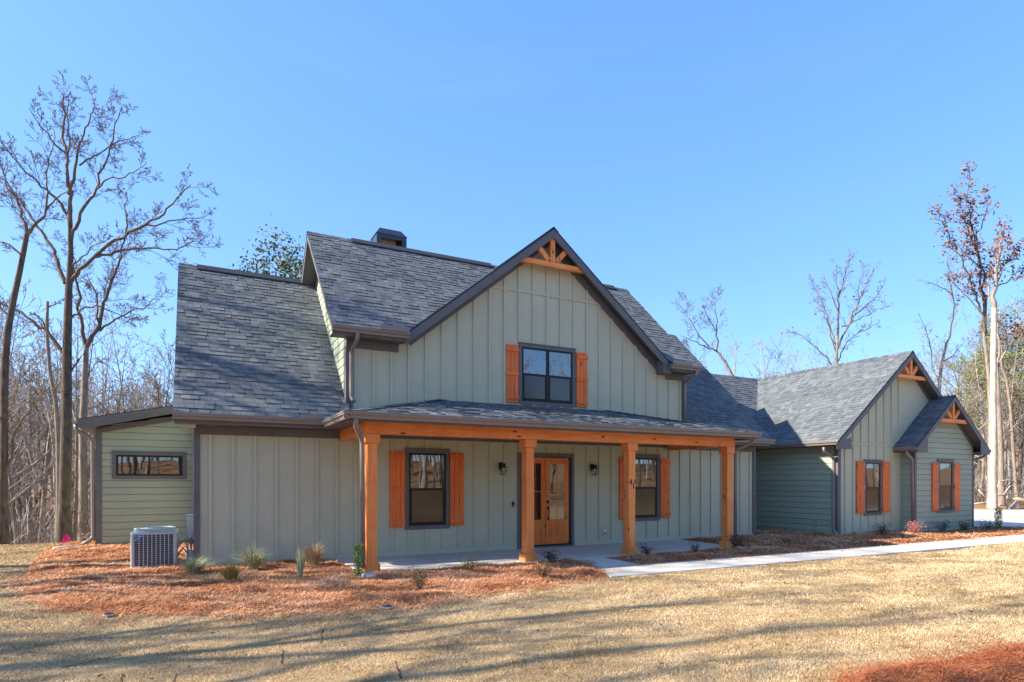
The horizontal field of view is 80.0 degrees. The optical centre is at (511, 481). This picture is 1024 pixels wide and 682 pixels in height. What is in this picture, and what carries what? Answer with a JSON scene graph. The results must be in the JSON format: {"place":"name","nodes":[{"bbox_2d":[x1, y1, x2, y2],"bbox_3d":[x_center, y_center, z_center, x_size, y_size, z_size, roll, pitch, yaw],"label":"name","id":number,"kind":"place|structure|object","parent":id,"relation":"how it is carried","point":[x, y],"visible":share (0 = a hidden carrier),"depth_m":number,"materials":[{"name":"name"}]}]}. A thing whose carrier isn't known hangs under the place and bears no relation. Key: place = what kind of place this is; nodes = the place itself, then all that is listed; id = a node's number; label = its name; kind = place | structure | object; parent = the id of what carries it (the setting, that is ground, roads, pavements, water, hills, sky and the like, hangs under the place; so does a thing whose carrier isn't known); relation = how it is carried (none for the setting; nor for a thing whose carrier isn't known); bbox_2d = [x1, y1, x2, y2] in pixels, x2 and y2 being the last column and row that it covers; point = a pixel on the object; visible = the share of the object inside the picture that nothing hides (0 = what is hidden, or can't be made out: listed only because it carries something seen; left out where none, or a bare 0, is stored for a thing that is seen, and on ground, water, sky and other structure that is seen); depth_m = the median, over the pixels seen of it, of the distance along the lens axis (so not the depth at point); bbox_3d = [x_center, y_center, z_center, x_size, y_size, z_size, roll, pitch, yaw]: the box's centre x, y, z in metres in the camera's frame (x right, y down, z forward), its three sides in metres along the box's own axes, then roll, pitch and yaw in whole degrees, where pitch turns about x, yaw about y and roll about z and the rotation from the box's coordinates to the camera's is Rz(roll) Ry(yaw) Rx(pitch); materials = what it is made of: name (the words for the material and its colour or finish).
{"place":"outdoors","nodes":[
{"label":"outdoors","id":0,"kind":"place"},
{"bbox_2d":[0,457,1023,681],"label":"ground","id":1,"kind":"structure","parent":0,"point":[541,632],"depth_m":6.95,"materials":[{"name":"brown plant"}]},
{"bbox_2d":[0,279,38,466],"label":"bare tree","id":2,"kind":"object","parent":1,"relation":"on","point":[17,448],"visible":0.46,"depth_m":27.16,"materials":[{"name":"brown plant"}]},
{"bbox_2d":[0,348,46,525],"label":"bare tree","id":3,"kind":"object","parent":1,"relation":"on","point":[18,440],"visible":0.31,"depth_m":30.61,"materials":[{"name":"brown plant"}]},
{"bbox_2d":[8,385,39,541],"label":"bare tree","id":4,"kind":"object","parent":1,"relation":"on","point":[18,488],"visible":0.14,"depth_m":43.97,"materials":[{"name":"brown plant"}]},
{"bbox_2d":[0,326,48,543],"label":"bare tree","id":5,"kind":"object","parent":1,"relation":"on","point":[11,489],"visible":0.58,"depth_m":25.22,"materials":[{"name":"brown plant"}]},
{"bbox_2d":[0,285,54,493],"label":"bare tree","id":6,"kind":"object","parent":1,"relation":"on","point":[20,391],"visible":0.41,"depth_m":23.94,"materials":[{"name":"brown plant"}]},
{"bbox_2d":[8,368,48,536],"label":"bare tree","id":7,"kind":"object","parent":1,"relation":"on","point":[15,472],"visible":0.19,"depth_m":34.38,"materials":[{"name":"brown plant"}]},
{"bbox_2d":[0,325,59,474],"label":"bare tree","id":8,"kind":"object","parent":1,"relation":"on","point":[28,409],"visible":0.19,"depth_m":40.02,"materials":[{"name":"brown plant"}]},
{"bbox_2d":[9,358,52,519],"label":"bare tree","id":9,"kind":"object","parent":1,"relation":"on","point":[36,501],"visible":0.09,"depth_m":63.08,"materials":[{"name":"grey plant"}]},
{"bbox_2d":[0,293,77,543],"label":"bare tree","id":10,"kind":"object","parent":1,"relation":"on","point":[25,490],"visible":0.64,"depth_m":22.37,"materials":[{"name":"brown plant"}]},
{"bbox_2d":[9,397,73,542],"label":"bare tree","id":11,"kind":"object","parent":1,"relation":"on","point":[23,499],"visible":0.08,"depth_m":50.40,"materials":[{"name":"brown plant"}]},
{"bbox_2d":[10,318,74,538],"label":"bare tree","id":12,"kind":"object","parent":1,"relation":"on","point":[51,485],"visible":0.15,"depth_m":46.52,"materials":[{"name":"brown plant"}]},
{"bbox_2d":[0,119,89,543],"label":"oak tree","id":13,"kind":"object","parent":1,"relation":"on","point":[5,414],"visible":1,"depth_m":16.15,"materials":[{"name":"brown plant"}]},
{"bbox_2d":[9,316,80,532],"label":"bare tree","id":14,"kind":"object","parent":1,"relation":"on","point":[54,453],"visible":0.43,"depth_m":26.28,"materials":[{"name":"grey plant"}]},
{"bbox_2d":[0,313,93,483],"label":"bare tree","id":15,"kind":"object","parent":1,"relation":"on","point":[44,455],"visible":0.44,"depth_m":26.13,"materials":[{"name":"brown plant"}]},
{"bbox_2d":[8,475,90,543],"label":"undergrowth","id":16,"kind":"object","parent":1,"relation":"on","point":[47,534],"visible":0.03,"depth_m":21.55,"materials":[{"name":"brown plant"}]},
{"bbox_2d":[8,352,90,542],"bbox_3d":[-22.400,0.345,30.400,4.906,13.772,3.191,0,0,22],"label":"bare tree","id":17,"kind":"object","parent":1,"relation":"on","point":[38,445],"visible":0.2,"depth_m":30.29,"materials":[{"name":"brown plant"}]},
{"bbox_2d":[28,298,74,530],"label":"snag tree","id":18,"kind":"object","parent":1,"relation":"on","point":[56,411],"visible":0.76,"depth_m":20.45,"materials":[{"name":"brown plant"}]},
{"bbox_2d":[19,300,109,540],"bbox_3d":[-16.408,-1.455,22.651,2.439,11.222,2.716,0,0,11],"label":"bare tree","id":19,"kind":"object","parent":1,"relation":"on","point":[76,461],"visible":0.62,"depth_m":22.82,"materials":[{"name":"brown plant"}]},
{"bbox_2d":[19,318,110,515],"bbox_3d":[-20.337,-0.724,27.413,4.249,13.414,2.563,0,0,30],"label":"bare tree","id":20,"kind":"object","parent":1,"relation":"on","point":[51,409],"visible":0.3,"depth_m":27.33,"materials":[{"name":"brown plant"}]},
{"bbox_2d":[10,294,123,542],"bbox_3d":[-21.425,-1.518,28.030,3.173,15.127,5.628,0,0,37],"label":"bare tree","id":21,"kind":"object","parent":1,"relation":"on","point":[43,501],"visible":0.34,"depth_m":27.66,"materials":[{"name":"brown plant"}]},
{"bbox_2d":[0,325,140,542],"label":"bare tree","id":22,"kind":"object","parent":1,"relation":"on","point":[29,494],"visible":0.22,"depth_m":34.15,"materials":[{"name":"brown plant"}]},
{"bbox_2d":[23,364,130,511],"bbox_3d":[-18.841,0.477,27.523,4.845,10.543,5.717,0,0,-26],"label":"bare tree","id":23,"kind":"object","parent":1,"relation":"on","point":[88,441],"visible":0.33,"depth_m":27.28,"materials":[{"name":"brown plant"}]},
{"bbox_2d":[23,270,139,519],"bbox_3d":[-20.477,-1.937,29.172,4.035,16.675,3.624,0,0,8],"label":"bare tree","id":24,"kind":"object","parent":1,"relation":"on","point":[91,348],"visible":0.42,"depth_m":29.37,"materials":[{"name":"brown plant"}]},
{"bbox_2d":[8,366,173,540],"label":"woods","id":25,"kind":"object","parent":1,"relation":"on","point":[37,489],"visible":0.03,"depth_m":61.33,"materials":[{"name":"brown plant"}]},
{"bbox_2d":[72,318,120,478],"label":"bare tree","id":26,"kind":"object","parent":1,"relation":"on","point":[106,374],"visible":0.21,"depth_m":44.35,"materials":[{"name":"grey plant"}]},
{"bbox_2d":[58,329,138,473],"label":"bare tree","id":27,"kind":"object","parent":1,"relation":"on","point":[93,380],"visible":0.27,"depth_m":54.88,"materials":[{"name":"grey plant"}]},
{"bbox_2d":[77,312,130,444],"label":"bare tree","id":28,"kind":"object","parent":1,"relation":"on","point":[104,369],"visible":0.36,"depth_m":56.32,"materials":[{"name":"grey plant"}]},
{"bbox_2d":[72,367,140,504],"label":"bare tree","id":29,"kind":"object","parent":1,"relation":"on","point":[113,409],"visible":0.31,"depth_m":27.32,"materials":[{"name":"brown plant"}]},
{"bbox_2d":[87,313,126,412],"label":"bare tree","id":30,"kind":"object","parent":1,"relation":"on","point":[94,349],"visible":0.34,"depth_m":65.30,"materials":[{"name":"grey plant"}]},
{"bbox_2d":[41,175,176,540],"bbox_3d":[-13.904,-3.876,21.358,3.507,12.585,3.299,0,0,6],"label":"forked tree","id":31,"kind":"object","parent":1,"relation":"on","point":[83,482],"visible":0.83,"depth_m":21.38,"materials":[{"name":"brown plant"}]},
{"bbox_2d":[0,68,222,542],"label":"oak tree","id":32,"kind":"object","parent":1,"relation":"on","point":[64,521],"visible":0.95,"depth_m":17.83,"materials":[{"name":"brown plant"}]},
{"bbox_2d":[72,315,156,472],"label":"bare tree","id":33,"kind":"object","parent":1,"relation":"on","point":[121,388],"visible":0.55,"depth_m":23.02,"materials":[{"name":"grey plant"}]},
{"bbox_2d":[94,314,155,414],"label":"bare tree","id":34,"kind":"object","parent":1,"relation":"on","point":[132,360],"visible":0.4,"depth_m":25.80,"materials":[{"name":"grey plant"}]},
{"bbox_2d":[89,374,173,453],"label":"bare tree","id":35,"kind":"object","parent":1,"relation":"on","point":[136,407],"visible":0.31,"depth_m":22.41,"materials":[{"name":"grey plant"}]},
{"bbox_2d":[95,349,173,415],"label":"bare tree","id":36,"kind":"object","parent":1,"relation":"on","point":[150,377],"visible":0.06,"depth_m":34.63,"materials":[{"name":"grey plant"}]},
{"bbox_2d":[105,347,163,412],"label":"bare tree","id":37,"kind":"object","parent":1,"relation":"on","point":[143,380],"visible":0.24,"depth_m":55.92,"materials":[{"name":"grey plant"}]},
{"bbox_2d":[124,380,169,410],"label":"bare tree","id":38,"kind":"object","parent":1,"relation":"on","point":[150,390],"visible":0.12,"depth_m":48.46,"materials":[{"name":"grey plant"}]},
{"bbox_2d":[126,333,174,401],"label":"bare tree","id":39,"kind":"object","parent":1,"relation":"on","point":[159,360],"visible":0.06,"depth_m":23.11,"materials":[{"name":"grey plant"}]},
{"bbox_2d":[134,360,167,408],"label":"woods","id":40,"kind":"object","parent":1,"relation":"on","point":[152,389],"visible":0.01,"depth_m":64.49,"materials":[{"name":"grey plant"}]},
{"bbox_2d":[146,330,175,407],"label":"bare tree","id":41,"kind":"object","parent":1,"relation":"on","point":[158,399],"visible":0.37,"depth_m":24.96,"materials":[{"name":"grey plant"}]},
{"bbox_2d":[61,622,417,681],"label":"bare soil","id":42,"kind":"structure","parent":1,"relation":"on","point":[398,669],"depth_m":6.22,"materials":[{"name":"brown soil"}]},
{"bbox_2d":[228,214,304,278],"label":"pine tree","id":43,"kind":"object","parent":1,"relation":"on","point":[284,264],"visible":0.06,"depth_m":35.38,"materials":[{"name":"green plant"}]},
{"bbox_2d":[27,541,601,614],"bbox_3d":[-5.771,1.680,11.784,14.601,0.218,7.023,0,0,20],"label":"pine straw bed","id":44,"kind":"object","parent":1,"relation":"on","point":[279,597],"visible":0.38,"depth_m":9.20,"materials":[{"name":"brown plant"}]},
{"bbox_2d":[177,552,223,574],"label":"ornamental grass","id":45,"kind":"object","parent":44,"relation":"on","point":[192,567],"depth_m":10.58,"materials":[{"name":"green plant"}]},
{"bbox_2d":[185,571,222,581],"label":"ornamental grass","id":46,"kind":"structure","parent":44,"relation":"on","point":[210,578],"depth_m":9.88,"materials":[{"name":"beige plant"}]},
{"bbox_2d":[215,561,242,581],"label":"ornamental grass","id":47,"kind":"object","parent":44,"relation":"on","point":[231,573],"depth_m":9.82,"materials":[{"name":"plant"}]},
{"bbox_2d":[228,542,279,569],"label":"ornamental grass","id":48,"kind":"object","parent":44,"relation":"on","point":[254,558],"depth_m":11.11,"materials":[{"name":"plant"}]},
{"bbox_2d":[295,549,307,576],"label":"ornamental grass","id":49,"kind":"object","parent":44,"relation":"on","point":[301,564],"depth_m":10.34,"materials":[{"name":"green plant"}]},
{"bbox_2d":[295,538,325,565],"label":"ornamental grass","id":50,"kind":"object","parent":44,"relation":"on","point":[313,556],"depth_m":11.73,"materials":[{"name":"brown plant"}]},
{"bbox_2d":[352,543,365,576],"bbox_3d":[-2.618,1.353,10.394,0.236,0.632,0.232,0,0,-28],"label":"columnar shrub","id":51,"kind":"object","parent":44,"relation":"on","point":[358,559],"visible":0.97,"depth_m":10.35,"materials":[{"name":"green plant"}]},
{"bbox_2d":[407,566,429,589],"bbox_3d":[-1.417,1.489,9.330,0.373,0.402,0.340,0,0,-28],"label":"shrub","id":52,"kind":"object","parent":44,"relation":"on","point":[415,579],"visible":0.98,"depth_m":9.33,"materials":[{"name":"green plant"}]},
{"bbox_2d":[459,556,477,572],"bbox_3d":[-0.767,1.497,10.925,0.433,0.346,0.383,0,0,18],"label":"shrub","id":53,"kind":"object","parent":44,"relation":"on","point":[470,567],"visible":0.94,"depth_m":10.92,"materials":[{"name":"green plant"}]},
{"bbox_2d":[532,560,555,577],"bbox_3d":[0.588,1.493,10.294,0.502,0.352,0.330,0,0,5],"label":"shrub","id":54,"kind":"object","parent":44,"relation":"on","point":[545,570],"visible":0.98,"depth_m":10.28,"materials":[{"name":"brown plant"}]},
{"bbox_2d":[538,547,560,562],"bbox_3d":[0.743,1.478,11.950,0.508,0.380,0.557,0,0,-28],"label":"shrub","id":55,"kind":"object","parent":44,"relation":"on","point":[549,556],"visible":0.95,"depth_m":11.95,"materials":[{"name":"green plant"}]},
{"bbox_2d":[4,553,1022,680],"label":"fallen leaves","id":56,"kind":"object","parent":1,"relation":"on","point":[658,661],"visible":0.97,"depth_m":7.30,"materials":[{"name":"brown plant"}]},
{"bbox_2d":[71,227,991,571],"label":"house","id":57,"kind":"structure","parent":1,"relation":"on","point":[387,399],"depth_m":14.97,"materials":[{"name":"green paint"}]},
{"bbox_2d":[112,451,186,478],"bbox_3d":[-9.487,-0.430,15.984,1.700,0.720,0.049,0,0,-28],"label":"window","id":58,"kind":"structure","parent":57,"relation":"in","point":[125,464],"depth_m":15.97,"materials":[{"name":"black glass"}]},
{"bbox_2d":[404,448,449,529],"bbox_3d":[-1.914,0.165,13.856,1.090,1.830,0.049,0,0,-28],"label":"window","id":59,"kind":"structure","parent":57,"relation":"in","point":[427,471],"depth_m":13.86,"materials":[{"name":"glass"}]},
{"bbox_2d":[521,457,544,545],"bbox_3d":[0.532,0.487,15.134,0.680,2.175,0.018,0,0,-28],"label":"door","id":60,"kind":"structure","parent":57,"relation":"in","point":[539,463],"depth_m":15.20,"materials":[{"name":"brown wood"}]},
{"bbox_2d":[519,342,575,407],"bbox_3d":[0.902,-2.660,15.322,1.680,1.520,0.049,0,0,-28],"label":"window","id":61,"kind":"structure","parent":57,"relation":"in","point":[546,372],"depth_m":15.31,"materials":[{"name":"glass"}]},
{"bbox_2d":[545,458,568,543],"bbox_3d":[1.160,0.487,15.421,0.680,2.175,0.088,0,0,-28],"label":"door","id":62,"kind":"structure","parent":57,"relation":"in","point":[556,469],"depth_m":15.45,"materials":[{"name":"brown wood"}]},
{"bbox_2d":[635,454,659,520],"bbox_3d":[3.656,0.165,16.756,1.090,1.830,0.049,0,0,-28],"label":"window","id":63,"kind":"structure","parent":57,"relation":"in","point":[647,466],"depth_m":16.81,"materials":[{"name":"black glass"}]},
{"bbox_2d":[864,459,882,515],"bbox_3d":[11.599,0.190,19.582,0.950,1.780,0.049,0,0,-28],"label":"window","id":64,"kind":"structure","parent":57,"relation":"in","point":[873,468],"depth_m":19.61,"materials":[{"name":"glass"}]},
{"bbox_2d":[937,459,953,512],"bbox_3d":[14.745,0.150,20.718,0.980,1.800,0.049,0,0,-28],"label":"window","id":65,"kind":"structure","parent":57,"relation":"in","point":[945,469],"depth_m":20.73,"materials":[{"name":"glass"}]},
{"bbox_2d":[673,284,733,375],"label":"leaning tree","id":66,"kind":"object","parent":1,"relation":"on","point":[721,356],"visible":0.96,"depth_m":35.84,"materials":[{"name":"brown plant"}]},
{"bbox_2d":[574,534,1023,577],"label":"walkway","id":67,"kind":"structure","parent":1,"relation":"on","point":[658,568],"depth_m":13.08,"materials":[{"name":"concrete"}]},
{"bbox_2d":[606,525,1023,565],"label":"pine straw bed","id":68,"kind":"object","parent":1,"relation":"on","point":[820,547],"visible":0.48,"depth_m":16.38,"materials":[{"name":"brown plant"}]},
{"bbox_2d":[726,533,746,548],"bbox_3d":[5.324,1.409,14.580,0.514,0.518,0.575,0,0,-28],"label":"shrub","id":69,"kind":"object","parent":68,"relation":"on","point":[733,543],"visible":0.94,"depth_m":14.55,"materials":[{"name":"green plant"}]},
{"bbox_2d":[871,522,890,534],"bbox_3d":[10.847,1.393,17.963,0.678,0.507,0.615,0,0,41],"label":"shrub","id":70,"kind":"object","parent":68,"relation":"on","point":[882,528],"visible":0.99,"depth_m":17.91,"materials":[{"name":"green plant"}]},
{"bbox_2d":[993,507,1002,528],"bbox_3d":[16.608,1.271,20.825,0.287,0.806,0.277,0,0,14],"label":"columnar shrub","id":71,"kind":"object","parent":68,"relation":"on","point":[997,515],"visible":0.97,"depth_m":20.80,"materials":[{"name":"green plant"}]},
{"bbox_2d":[781,248,889,364],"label":"pale tree","id":72,"kind":"object","parent":1,"relation":"on","point":[837,343],"visible":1,"depth_m":43.99,"materials":[{"name":"grey plant"}]},
{"bbox_2d":[779,621,1023,681],"bbox_3d":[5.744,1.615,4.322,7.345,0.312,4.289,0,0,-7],"label":"pine straw bed","id":73,"kind":"object","parent":1,"relation":"on","point":[977,670],"visible":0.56,"depth_m":5.01,"materials":[{"name":"brown plant"}]},
{"bbox_2d":[917,318,949,395],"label":"bare tree","id":74,"kind":"object","parent":1,"relation":"on","point":[933,357],"visible":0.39,"depth_m":43.89,"materials":[{"name":"grey plant"}]},
{"bbox_2d":[915,255,969,392],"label":"twisted tree","id":75,"kind":"object","parent":1,"relation":"on","point":[944,351],"visible":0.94,"depth_m":45.78,"materials":[{"name":"grey plant"}]},
{"bbox_2d":[921,321,987,412],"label":"bare tree","id":76,"kind":"object","parent":1,"relation":"on","point":[951,365],"visible":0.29,"depth_m":68.23,"materials":[{"name":"brown plant"}]},
{"bbox_2d":[922,357,1007,432],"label":"bare tree","id":77,"kind":"object","parent":1,"relation":"on","point":[962,395],"visible":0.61,"depth_m":43.03,"materials":[{"name":"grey plant"}]},
{"bbox_2d":[927,160,1005,507],"bbox_3d":[28.026,-9.108,38.402,5.558,22.484,2.539,0,0,-12],"label":"brown leaf tree","id":78,"kind":"object","parent":1,"relation":"on","point":[983,325],"visible":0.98,"depth_m":38.54,"materials":[{"name":"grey plant"}]},
{"bbox_2d":[949,300,986,479],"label":"bare tree","id":79,"kind":"object","parent":1,"relation":"on","point":[960,378],"visible":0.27,"depth_m":75.29,"materials":[{"name":"grey plant"}]},
{"bbox_2d":[937,357,1003,489],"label":"bare tree","id":80,"kind":"object","parent":1,"relation":"on","point":[964,394],"visible":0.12,"depth_m":65.70,"materials":[{"name":"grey plant"}]},
{"bbox_2d":[928,330,1023,496],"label":"woods","id":81,"kind":"object","parent":1,"relation":"on","point":[985,417],"visible":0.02,"depth_m":60.28,"materials":[{"name":"brown plant"}]},
{"bbox_2d":[949,343,1006,491],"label":"pine tree","id":82,"kind":"object","parent":1,"relation":"on","point":[970,392],"visible":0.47,"depth_m":59.91,"materials":[{"name":"green plant"}]},
{"bbox_2d":[937,329,1020,439],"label":"bare tree","id":83,"kind":"object","parent":1,"relation":"on","point":[975,367],"visible":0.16,"depth_m":71.39,"materials":[{"name":"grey plant"}]},
{"bbox_2d":[951,346,1012,501],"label":"bare tree","id":84,"kind":"object","parent":1,"relation":"on","point":[984,419],"visible":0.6,"depth_m":46.77,"materials":[{"name":"brown plant"}]},
{"bbox_2d":[945,315,1020,493],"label":"bare tree","id":85,"kind":"object","parent":1,"relation":"on","point":[980,376],"visible":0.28,"depth_m":54.86,"materials":[{"name":"brown plant"}]},
{"bbox_2d":[962,399,1017,498],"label":"bare tree","id":86,"kind":"object","parent":1,"relation":"on","point":[983,465],"visible":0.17,"depth_m":52.67,"materials":[{"name":"grey plant"}]},
{"bbox_2d":[966,328,1023,420],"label":"pine tree","id":87,"kind":"object","parent":1,"relation":"on","point":[1010,341],"visible":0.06,"depth_m":64.80,"materials":[{"name":"green plant"}]},
{"bbox_2d":[967,295,1023,492],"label":"pine tree","id":88,"kind":"object","parent":1,"relation":"on","point":[1007,354],"visible":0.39,"depth_m":52.09,"materials":[{"name":"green plant"}]},
{"bbox_2d":[974,462,1023,504],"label":"undergrowth","id":89,"kind":"object","parent":1,"relation":"on","point":[977,487],"visible":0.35,"depth_m":45.88,"materials":[{"name":"brown plant"}]},
{"bbox_2d":[978,214,1023,508],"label":"pale trunk tree","id":90,"kind":"object","parent":1,"relation":"on","point":[992,502],"visible":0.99,"depth_m":37.36,"materials":[{"name":"beige plant"}]},
{"bbox_2d":[980,416,1023,502],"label":"bare tree","id":91,"kind":"object","parent":1,"relation":"on","point":[1009,438],"visible":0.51,"depth_m":47.50,"materials":[{"name":"grey plant"}]},
{"bbox_2d":[982,364,1021,502],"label":"bare tree","id":92,"kind":"object","parent":1,"relation":"on","point":[1004,433],"visible":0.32,"depth_m":48.86,"materials":[{"name":"grey plant"}]},
{"bbox_2d":[981,300,1023,478],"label":"bare tree","id":93,"kind":"object","parent":1,"relation":"on","point":[1008,427],"visible":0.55,"depth_m":48.08,"materials":[{"name":"grey plant"}]},
{"bbox_2d":[983,352,1023,497],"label":"bare tree","id":94,"kind":"object","parent":1,"relation":"on","point":[1020,448],"visible":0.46,"depth_m":49.67,"materials":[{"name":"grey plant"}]},
{"bbox_2d":[988,306,1023,506],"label":"slim tree","id":95,"kind":"object","parent":1,"relation":"on","point":[1001,499],"visible":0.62,"depth_m":40.89,"materials":[{"name":"grey plant"}]},
{"bbox_2d":[990,326,1023,505],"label":"slim tree","id":96,"kind":"object","parent":1,"relation":"on","point":[1011,433],"visible":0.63,"depth_m":41.92,"materials":[{"name":"grey plant"}]},
{"bbox_2d":[1004,314,1023,419],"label":"pine tree","id":97,"kind":"object","parent":1,"relation":"on","point":[1018,377],"visible":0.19,"depth_m":58.38,"materials":[{"name":"green plant"}]},
{"bbox_3d":[-6.938,1.671,11.856,0.860,0.078,0.860,0,0,-28],"label":"equipment pad","id":98,"kind":"object","parent":1,"relation":"on","visible":0},
{"bbox_2d":[130,526,189,567],"bbox_3d":[-6.842,1.286,11.902,0.986,0.833,0.778,0,0,-28],"label":"air conditioner","id":99,"kind":"object","parent":98,"relation":"on","point":[152,546],"visible":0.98,"depth_m":11.54,"materials":[{"name":"paint"}]},
{"bbox_2d":[0,0,1023,474],"label":"sky","id":100,"kind":"structure","parent":0,"point":[692,148],"materials":[{"name":"blue"}]},
{"bbox_2d":[974,510,1023,526],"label":"driveway","id":101,"kind":"structure","parent":0,"point":[1014,518],"depth_m":27.92,"materials":[{"name":"concrete"}]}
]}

